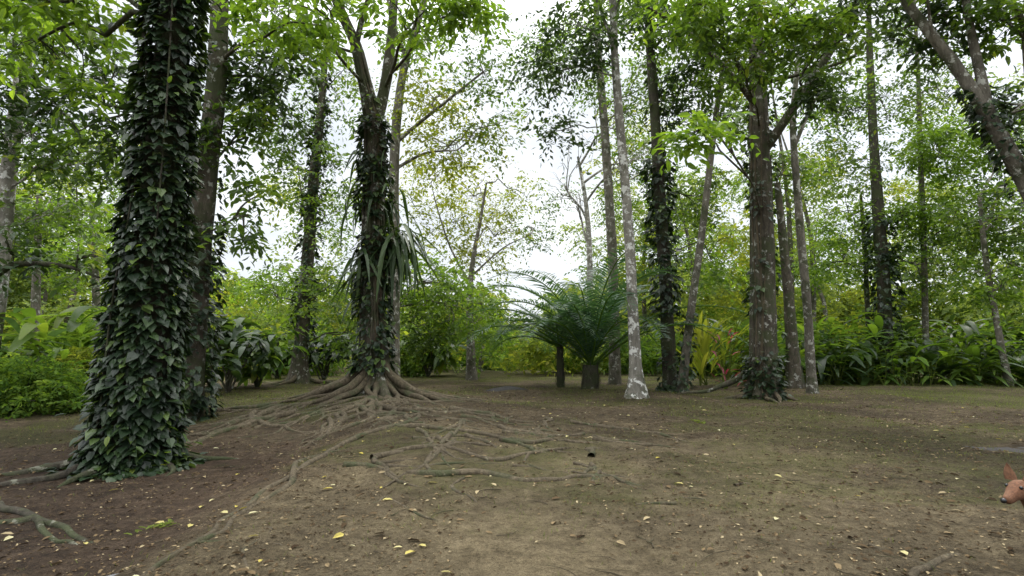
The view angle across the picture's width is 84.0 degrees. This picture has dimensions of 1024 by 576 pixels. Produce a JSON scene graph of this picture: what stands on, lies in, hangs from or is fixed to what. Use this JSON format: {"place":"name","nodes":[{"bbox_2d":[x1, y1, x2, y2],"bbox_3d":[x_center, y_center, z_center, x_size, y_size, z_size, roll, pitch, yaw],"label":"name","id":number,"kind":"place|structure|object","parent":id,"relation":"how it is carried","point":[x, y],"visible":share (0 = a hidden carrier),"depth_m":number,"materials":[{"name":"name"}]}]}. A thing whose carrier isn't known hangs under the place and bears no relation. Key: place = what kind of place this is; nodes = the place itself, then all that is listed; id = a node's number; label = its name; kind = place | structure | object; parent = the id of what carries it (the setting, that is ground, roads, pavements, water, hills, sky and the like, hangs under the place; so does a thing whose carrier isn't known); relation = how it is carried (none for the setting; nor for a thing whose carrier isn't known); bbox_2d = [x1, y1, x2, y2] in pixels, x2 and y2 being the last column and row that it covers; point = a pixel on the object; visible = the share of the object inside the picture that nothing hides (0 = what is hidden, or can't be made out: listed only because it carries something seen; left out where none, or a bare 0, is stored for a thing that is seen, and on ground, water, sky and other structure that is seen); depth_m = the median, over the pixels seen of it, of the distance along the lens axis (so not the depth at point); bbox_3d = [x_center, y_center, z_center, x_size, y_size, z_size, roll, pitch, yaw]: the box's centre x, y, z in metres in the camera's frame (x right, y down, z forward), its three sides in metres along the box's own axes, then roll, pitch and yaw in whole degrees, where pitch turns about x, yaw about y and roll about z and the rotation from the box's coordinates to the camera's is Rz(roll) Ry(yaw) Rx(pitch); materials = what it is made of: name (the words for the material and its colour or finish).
{"place":"outdoors","nodes":[
{"label":"outdoors","id":0,"kind":"place"},
{"bbox_2d":[0,396,1021,575],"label":"fallen leaves","id":1,"kind":"object","parent":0,"point":[553,472],"visible":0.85,"depth_m":6.78,"materials":[{"name":"brown plant"}]},
{"bbox_2d":[0,361,1023,575],"bbox_3d":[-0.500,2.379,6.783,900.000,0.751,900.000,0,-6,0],"label":"ground","id":2,"kind":"structure","parent":0,"point":[483,552],"depth_m":6.62,"materials":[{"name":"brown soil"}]},
{"bbox_2d":[0,345,40,415],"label":"leafy bush","id":3,"kind":"object","parent":2,"relation":"on","point":[4,350],"visible":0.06,"depth_m":15.02,"materials":[{"name":"green plant"}]},
{"bbox_2d":[0,348,100,421],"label":"leafy bush","id":4,"kind":"object","parent":2,"relation":"on","point":[46,390],"visible":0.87,"depth_m":14.51,"materials":[{"name":"green plant"}]},
{"bbox_2d":[0,306,106,374],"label":"banana plants","id":5,"kind":"object","parent":2,"relation":"on","point":[25,337],"visible":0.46,"depth_m":19.77,"materials":[{"name":"green plant"}]},
{"bbox_2d":[2,308,105,365],"bbox_3d":[-18.899,2.604,24.206,5.260,3.474,5.541,-3,-7,24],"label":"palm plant","id":6,"kind":"object","parent":2,"relation":"on","point":[88,328],"visible":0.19,"depth_m":23.68,"materials":[{"name":"green plant"}]},
{"bbox_2d":[14,195,112,355],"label":"slim forest tree","id":7,"kind":"object","parent":2,"relation":"on","point":[95,295],"visible":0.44,"depth_m":27.14,"materials":[{"name":"green plant"}]},
{"bbox_2d":[0,226,128,298],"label":"crooked branch tree","id":8,"kind":"object","parent":2,"relation":"on","point":[37,262],"visible":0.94,"depth_m":15.13,"materials":[{"name":"green plant"}]},
{"bbox_2d":[15,183,118,365],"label":"slim forest tree","id":9,"kind":"object","parent":2,"relation":"on","point":[35,304],"visible":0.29,"depth_m":24.23,"materials":[{"name":"green plant"}]},
{"bbox_2d":[0,2,140,348],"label":"pale barked tree","id":10,"kind":"object","parent":2,"relation":"on","point":[12,147],"visible":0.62,"depth_m":18.92,"materials":[{"name":"green plant"}]},
{"bbox_2d":[43,346,107,394],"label":"leafy bush","id":11,"kind":"object","parent":2,"relation":"on","point":[82,354],"visible":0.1,"depth_m":19.45,"materials":[{"name":"green plant"}]},
{"bbox_2d":[0,0,238,487],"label":"ivy covered tree","id":12,"kind":"object","parent":2,"relation":"on","point":[126,433],"visible":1,"depth_m":9.40,"materials":[{"name":"green plant"}]},
{"bbox_2d":[0,0,362,422],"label":"forest tree","id":13,"kind":"object","parent":2,"relation":"on","point":[197,400],"visible":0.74,"depth_m":14.12,"materials":[{"name":"green plant"}]},
{"bbox_2d":[167,349,238,383],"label":"leaf shrub","id":14,"kind":"object","parent":2,"relation":"on","point":[221,373],"visible":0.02,"depth_m":23.24,"materials":[{"name":"green plant"}]},
{"bbox_2d":[205,306,282,392],"bbox_3d":[-10.348,2.298,21.086,3.828,3.236,3.517,-2,-6,14],"label":"leaf shrub","id":15,"kind":"object","parent":2,"relation":"on","point":[234,340],"visible":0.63,"depth_m":20.66,"materials":[{"name":"green plant"}]},
{"bbox_2d":[226,318,311,386],"bbox_3d":[-10.625,2.725,23.641,3.606,3.076,3.403,-3,-7,25],"label":"leaf shrub","id":16,"kind":"object","parent":2,"relation":"on","point":[258,374],"visible":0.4,"depth_m":23.36,"materials":[{"name":"green plant"}]},
{"bbox_2d":[263,336,293,379],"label":"leaf shrub","id":17,"kind":"object","parent":2,"relation":"on","point":[278,371],"visible":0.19,"depth_m":31.57,"materials":[{"name":"green plant"}]},
{"bbox_2d":[201,40,381,386],"bbox_3d":[-10.399,-3.972,27.192,9.229,17.258,6.853,0,-6,0],"label":"mossy tree","id":18,"kind":"object","parent":2,"relation":"on","point":[304,299],"visible":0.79,"depth_m":27.11,"materials":[{"name":"green plant"}]},
{"bbox_2d":[285,331,357,379],"bbox_3d":[-9.723,3.497,29.666,3.947,2.871,3.427,0,-6,0],"label":"leaf shrub","id":19,"kind":"object","parent":2,"relation":"on","point":[317,362],"visible":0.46,"depth_m":29.21,"materials":[{"name":"green plant"}]},
{"bbox_2d":[228,0,512,410],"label":"buttressed fig tree","id":20,"kind":"object","parent":2,"relation":"on","point":[380,254],"visible":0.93,"depth_m":16.71,"materials":[{"name":"green plant"}]},
{"bbox_2d":[400,324,466,375],"bbox_3d":[-4.628,3.737,33.800,4.470,3.154,4.070,0,-6,0],"label":"leaf shrub","id":21,"kind":"object","parent":2,"relation":"on","point":[436,361],"visible":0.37,"depth_m":33.41,"materials":[{"name":"green plant"}]},
{"bbox_2d":[346,0,546,375],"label":"pale barked tree","id":22,"kind":"object","parent":2,"relation":"on","point":[397,110],"visible":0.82,"depth_m":24.66,"materials":[{"name":"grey plant"}]},
{"bbox_2d":[385,141,569,380],"bbox_3d":[-2.470,-1.531,32.752,9.050,13.668,14.332,-3,-7,22],"label":"broadleaf tree","id":23,"kind":"object","parent":2,"relation":"on","point":[446,326],"visible":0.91,"depth_m":31.18,"materials":[{"name":"green plant"}]},
{"bbox_2d":[0,394,959,575],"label":"surface tree roots","id":24,"kind":"object","parent":2,"relation":"on","point":[253,417],"visible":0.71,"depth_m":9.51,"materials":[{"name":"brown plant"}]},
{"bbox_2d":[487,386,527,390],"bbox_3d":[-0.182,3.962,22.330,1.788,0.213,1.598,-6,-9,45],"label":"ash pile","id":25,"kind":"object","parent":2,"relation":"on","point":[503,388],"visible":0.98,"depth_m":22.05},
{"bbox_2d":[0,49,1023,376],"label":"background forest","id":26,"kind":"object","parent":2,"relation":"on","point":[530,349],"visible":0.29,"depth_m":43.69,"materials":[{"name":"green plant"}]},
{"bbox_2d":[4,393,1019,575],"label":"fallen yellow leaves","id":27,"kind":"object","parent":2,"relation":"on","point":[339,534],"visible":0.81,"depth_m":6.05,"materials":[{"name":"yellow plant"}]},
{"bbox_2d":[0,386,1023,575],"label":"leaf litter","id":28,"kind":"object","parent":2,"relation":"on","point":[837,565],"visible":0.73,"depth_m":6.50,"materials":[{"name":"brown plant"}]},
{"bbox_2d":[2,307,1023,377],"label":"undergrowth hedge","id":29,"kind":"object","parent":2,"relation":"on","point":[410,369],"visible":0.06,"depth_m":36.38,"materials":[{"name":"green plant"}]},
{"bbox_2d":[3,238,1023,361],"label":"distant treeline","id":30,"kind":"object","parent":2,"relation":"on","point":[903,314],"visible":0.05,"depth_m":58.80,"materials":[{"name":"green plant"}]},
{"bbox_2d":[454,301,656,386],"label":"cycad palm","id":31,"kind":"object","parent":2,"relation":"on","point":[560,363],"visible":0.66,"depth_m":24.12,"materials":[{"name":"green plant"}]},
{"bbox_2d":[486,0,671,398],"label":"slender pale tree","id":32,"kind":"object","parent":2,"relation":"on","point":[636,387],"visible":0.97,"depth_m":19.21,"materials":[{"name":"grey plant"}]},
{"bbox_2d":[525,79,651,362],"bbox_3d":[5.780,-3.619,38.582,8.371,18.975,8.735,1,-6,-12],"label":"bare tree","id":33,"kind":"object","parent":2,"relation":"on","point":[587,234],"visible":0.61,"depth_m":38.60,"materials":[{"name":"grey plant"}]},
{"bbox_2d":[454,245,748,388],"bbox_3d":[2.925,1.384,23.385,10.574,5.732,11.533,4,-7,-30],"label":"cycad palm","id":34,"kind":"object","parent":2,"relation":"on","point":[586,343],"visible":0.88,"depth_m":22.30,"materials":[{"name":"green plant"}]},
{"bbox_2d":[504,0,699,384],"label":"tall thin tree","id":35,"kind":"object","parent":2,"relation":"on","point":[614,377],"visible":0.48,"depth_m":28.65,"materials":[{"name":"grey plant"}]},
{"bbox_2d":[590,0,749,391],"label":"ivy clad tree","id":36,"kind":"object","parent":2,"relation":"on","point":[659,218],"visible":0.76,"depth_m":23.66,"materials":[{"name":"green plant"}]},
{"bbox_2d":[642,343,737,377],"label":"ginger thicket","id":37,"kind":"object","parent":2,"relation":"on","point":[678,348],"visible":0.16,"depth_m":34.18,"materials":[{"name":"green plant"}]},
{"bbox_2d":[674,309,748,385],"bbox_3d":[9.115,2.579,25.498,4.612,3.691,3.577,0,-6,0],"label":"bright strap leaf plant","id":38,"kind":"object","parent":2,"relation":"on","point":[704,340],"visible":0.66,"depth_m":25.16,"materials":[{"name":"green plant"}]},
{"bbox_2d":[707,329,746,388],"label":"red cordyline plant","id":39,"kind":"object","parent":2,"relation":"on","point":[722,369],"visible":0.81,"depth_m":23.35,"materials":[{"name":"green plant"}]},
{"bbox_2d":[668,17,786,392],"bbox_3d":[8.664,-2.966,23.052,4.832,14.808,7.217,-2,-7,19],"label":"leaning tree","id":40,"kind":"object","parent":2,"relation":"on","point":[685,359],"visible":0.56,"depth_m":22.18,"materials":[{"name":"grey plant"}]},
{"bbox_2d":[621,0,919,403],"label":"lichen barked tree","id":41,"kind":"object","parent":2,"relation":"on","point":[765,381],"visible":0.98,"depth_m":16.75,"materials":[{"name":"brown plant"}]},
{"bbox_2d":[719,322,823,367],"bbox_3d":[11.609,3.000,25.751,4.530,2.954,4.647,-5,-8,40],"label":"palm plant","id":42,"kind":"object","parent":2,"relation":"on","point":[782,347],"visible":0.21,"depth_m":25.51,"materials":[{"name":"green plant"}]},
{"bbox_2d":[737,150,840,388],"bbox_3d":[12.399,-1.082,25.259,4.464,11.050,3.706,-5,-8,38],"label":"strangler vine tree","id":43,"kind":"object","parent":2,"relation":"on","point":[794,374],"visible":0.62,"depth_m":24.19,"materials":[{"name":"brown plant"}]},
{"bbox_2d":[764,6,874,393],"bbox_3d":[11.668,-3.736,22.342,5.245,15.712,3.665,0,-6,0],"label":"slender grey tree","id":44,"kind":"object","parent":2,"relation":"on","point":[811,378],"visible":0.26,"depth_m":21.46,"materials":[{"name":"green plant"}]},
{"bbox_2d":[800,297,874,378],"bbox_3d":[18.493,3.731,31.974,4.941,6.189,4.416,-3,-7,23],"label":"leafy bush","id":45,"kind":"object","parent":2,"relation":"on","point":[837,315],"visible":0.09,"depth_m":32.04,"materials":[{"name":"green plant"}]},
{"bbox_2d":[789,196,915,376],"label":"slim forest tree","id":46,"kind":"object","parent":2,"relation":"on","point":[855,266],"visible":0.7,"depth_m":31.01,"materials":[{"name":"green plant"}]},
{"bbox_2d":[702,308,1023,387],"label":"heliconia thicket","id":47,"kind":"object","parent":2,"relation":"on","point":[952,367],"visible":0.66,"depth_m":26.42,"materials":[{"name":"green plant"}]},
{"bbox_2d":[785,4,951,381],"bbox_3d":[19.141,-5.271,30.703,7.586,20.641,6.906,-4,-7,32],"label":"vine draped tree","id":48,"kind":"object","parent":2,"relation":"on","point":[878,223],"visible":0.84,"depth_m":29.84,"materials":[{"name":"green plant"}]},
{"bbox_2d":[861,0,1018,380],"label":"slim forest tree","id":49,"kind":"object","parent":2,"relation":"on","point":[924,156],"visible":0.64,"depth_m":28.81,"materials":[{"name":"green plant"}]},
{"bbox_2d":[876,0,1023,231],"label":"leaning lichen tree","id":50,"kind":"object","parent":2,"relation":"on","point":[982,105],"visible":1,"depth_m":13.92,"materials":[{"name":"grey plant"}]},
{"bbox_2d":[923,119,1023,386],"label":"slim forest tree","id":51,"kind":"object","parent":2,"relation":"on","point":[990,295],"visible":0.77,"depth_m":25.41,"materials":[{"name":"green plant"}]},
{"bbox_2d":[966,446,1023,452],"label":"grey mud patch","id":52,"kind":"object","parent":2,"relation":"on","point":[1006,448],"visible":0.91,"depth_m":9.32,"materials":[{"name":"grey soil"}]},
{"bbox_2d":[1000,462,1023,506],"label":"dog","id":53,"kind":"object","parent":2,"relation":"on","point":[1014,491],"visible":1,"depth_m":3.84},
{"bbox_2d":[0,0,1023,335],"label":"sky","id":54,"kind":"structure","parent":0,"point":[527,162],"materials":[{"name":"white"}]}
]}

